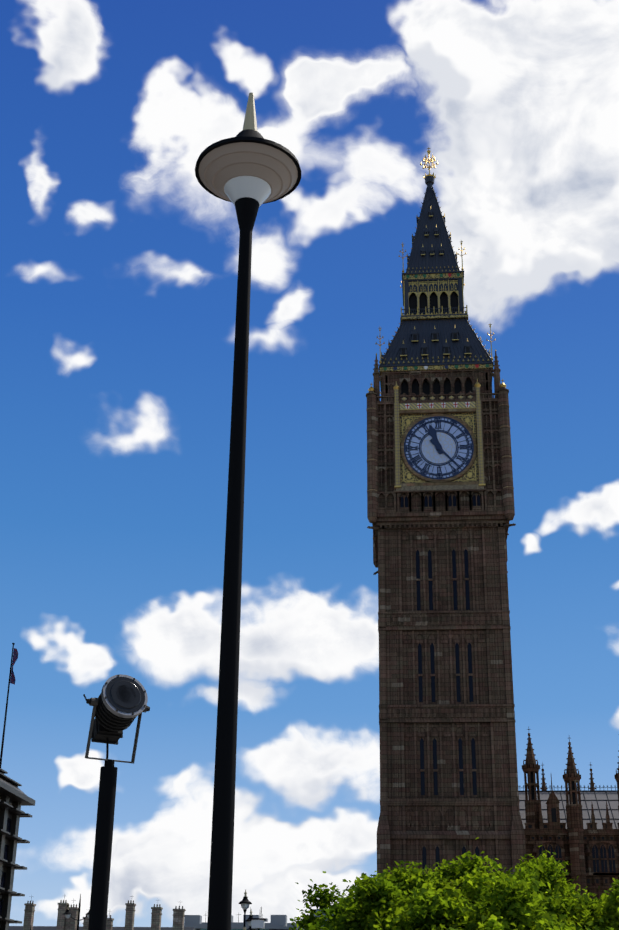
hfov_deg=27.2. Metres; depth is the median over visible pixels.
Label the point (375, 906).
tree
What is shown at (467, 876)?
tree
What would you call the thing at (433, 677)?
elizabeth tower glass
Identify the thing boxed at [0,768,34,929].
building
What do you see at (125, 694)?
spotlight lens
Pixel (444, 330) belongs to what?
elizabeth tower roof
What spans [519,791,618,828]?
palace range roof
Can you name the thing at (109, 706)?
spotlight rim
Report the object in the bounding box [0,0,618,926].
sky
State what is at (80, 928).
victorian terrace slate
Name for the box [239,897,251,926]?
bridge lamp pole
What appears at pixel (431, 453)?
elizabeth tower dial
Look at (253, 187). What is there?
street lamp glass
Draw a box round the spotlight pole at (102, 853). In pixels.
[88,738,117,929]
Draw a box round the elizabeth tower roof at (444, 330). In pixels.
[379,176,493,386]
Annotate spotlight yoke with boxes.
[85,698,146,763]
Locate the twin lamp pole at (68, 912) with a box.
[63,893,89,929]
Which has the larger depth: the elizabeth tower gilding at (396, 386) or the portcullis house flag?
the elizabeth tower gilding at (396, 386)
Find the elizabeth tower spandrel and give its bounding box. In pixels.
[400,413,478,482]
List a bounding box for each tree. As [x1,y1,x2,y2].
[289,871,470,929]
[290,871,484,929]
[322,837,553,929]
[377,865,613,929]
[465,845,603,907]
[478,878,618,929]
[589,888,612,902]
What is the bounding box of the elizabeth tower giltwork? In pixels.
[394,387,484,485]
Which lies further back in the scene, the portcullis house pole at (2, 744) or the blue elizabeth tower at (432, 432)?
the blue elizabeth tower at (432, 432)
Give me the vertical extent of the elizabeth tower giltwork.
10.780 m
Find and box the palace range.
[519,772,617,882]
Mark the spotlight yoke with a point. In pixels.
(94, 702)
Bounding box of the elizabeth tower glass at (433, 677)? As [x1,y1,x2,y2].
[401,495,479,868]
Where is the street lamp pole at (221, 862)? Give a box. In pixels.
[195,129,300,929]
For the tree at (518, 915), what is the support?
on the new palace yard paving
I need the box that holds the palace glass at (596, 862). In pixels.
[539,845,615,872]
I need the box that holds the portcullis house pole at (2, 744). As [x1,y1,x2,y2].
[0,643,14,767]
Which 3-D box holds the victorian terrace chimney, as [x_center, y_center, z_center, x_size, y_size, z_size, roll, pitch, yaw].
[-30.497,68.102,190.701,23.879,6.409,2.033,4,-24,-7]
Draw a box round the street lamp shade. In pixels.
[199,142,297,202]
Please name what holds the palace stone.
on the ground
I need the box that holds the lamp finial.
[243,92,257,130]
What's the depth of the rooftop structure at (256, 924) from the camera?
56.22 m
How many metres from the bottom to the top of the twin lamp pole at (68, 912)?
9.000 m
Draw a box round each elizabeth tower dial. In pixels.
[405,418,471,477]
[420,432,456,464]
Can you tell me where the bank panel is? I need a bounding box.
[184,915,298,929]
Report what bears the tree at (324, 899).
on the bridge street pavement
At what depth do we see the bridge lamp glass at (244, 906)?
68.20 m
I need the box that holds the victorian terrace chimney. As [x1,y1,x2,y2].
[23,900,185,929]
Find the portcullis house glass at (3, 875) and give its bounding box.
[0,818,10,915]
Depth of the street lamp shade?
10.09 m
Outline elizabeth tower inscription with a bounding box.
[396,484,483,490]
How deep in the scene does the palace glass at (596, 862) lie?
132.23 m
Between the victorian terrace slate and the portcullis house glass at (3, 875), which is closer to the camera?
the portcullis house glass at (3, 875)
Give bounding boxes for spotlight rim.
[101,674,147,717]
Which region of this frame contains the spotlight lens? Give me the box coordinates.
[106,677,144,712]
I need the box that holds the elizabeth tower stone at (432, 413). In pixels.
[366,404,513,537]
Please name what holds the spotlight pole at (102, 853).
on the bridge street pavement
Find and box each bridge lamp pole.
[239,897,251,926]
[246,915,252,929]
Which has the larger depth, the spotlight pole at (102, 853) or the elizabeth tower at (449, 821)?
the elizabeth tower at (449, 821)
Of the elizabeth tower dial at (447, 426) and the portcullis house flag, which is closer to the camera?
the portcullis house flag
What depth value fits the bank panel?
498.97 m
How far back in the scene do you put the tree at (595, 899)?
81.33 m
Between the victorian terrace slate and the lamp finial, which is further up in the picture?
the lamp finial
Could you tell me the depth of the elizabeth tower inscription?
126.86 m
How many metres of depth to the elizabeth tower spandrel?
129.34 m
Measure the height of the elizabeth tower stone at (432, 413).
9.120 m
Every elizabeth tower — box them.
[366,213,525,888]
[380,273,488,382]
[381,365,492,479]
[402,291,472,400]
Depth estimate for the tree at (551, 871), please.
76.58 m
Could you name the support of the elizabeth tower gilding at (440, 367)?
on the elizabeth tower at (449, 821)
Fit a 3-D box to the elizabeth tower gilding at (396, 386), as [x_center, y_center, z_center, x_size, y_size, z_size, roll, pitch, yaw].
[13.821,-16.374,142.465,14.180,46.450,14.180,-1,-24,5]
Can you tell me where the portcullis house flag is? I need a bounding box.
[10,648,17,684]
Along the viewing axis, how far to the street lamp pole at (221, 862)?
8.87 m
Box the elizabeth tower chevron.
[400,402,475,409]
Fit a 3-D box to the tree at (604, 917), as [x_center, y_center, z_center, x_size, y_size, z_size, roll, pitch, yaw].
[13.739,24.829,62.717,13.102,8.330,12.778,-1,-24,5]
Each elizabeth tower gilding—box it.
[368,147,505,487]
[380,273,492,388]
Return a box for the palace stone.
[522,726,618,899]
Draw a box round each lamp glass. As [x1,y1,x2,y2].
[224,176,270,206]
[241,903,248,908]
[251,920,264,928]
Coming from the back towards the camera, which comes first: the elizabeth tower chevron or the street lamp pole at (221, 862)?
the elizabeth tower chevron
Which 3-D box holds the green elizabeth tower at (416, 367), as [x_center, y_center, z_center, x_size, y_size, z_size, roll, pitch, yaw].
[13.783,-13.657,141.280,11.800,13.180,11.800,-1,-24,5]
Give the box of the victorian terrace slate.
[9,926,194,929]

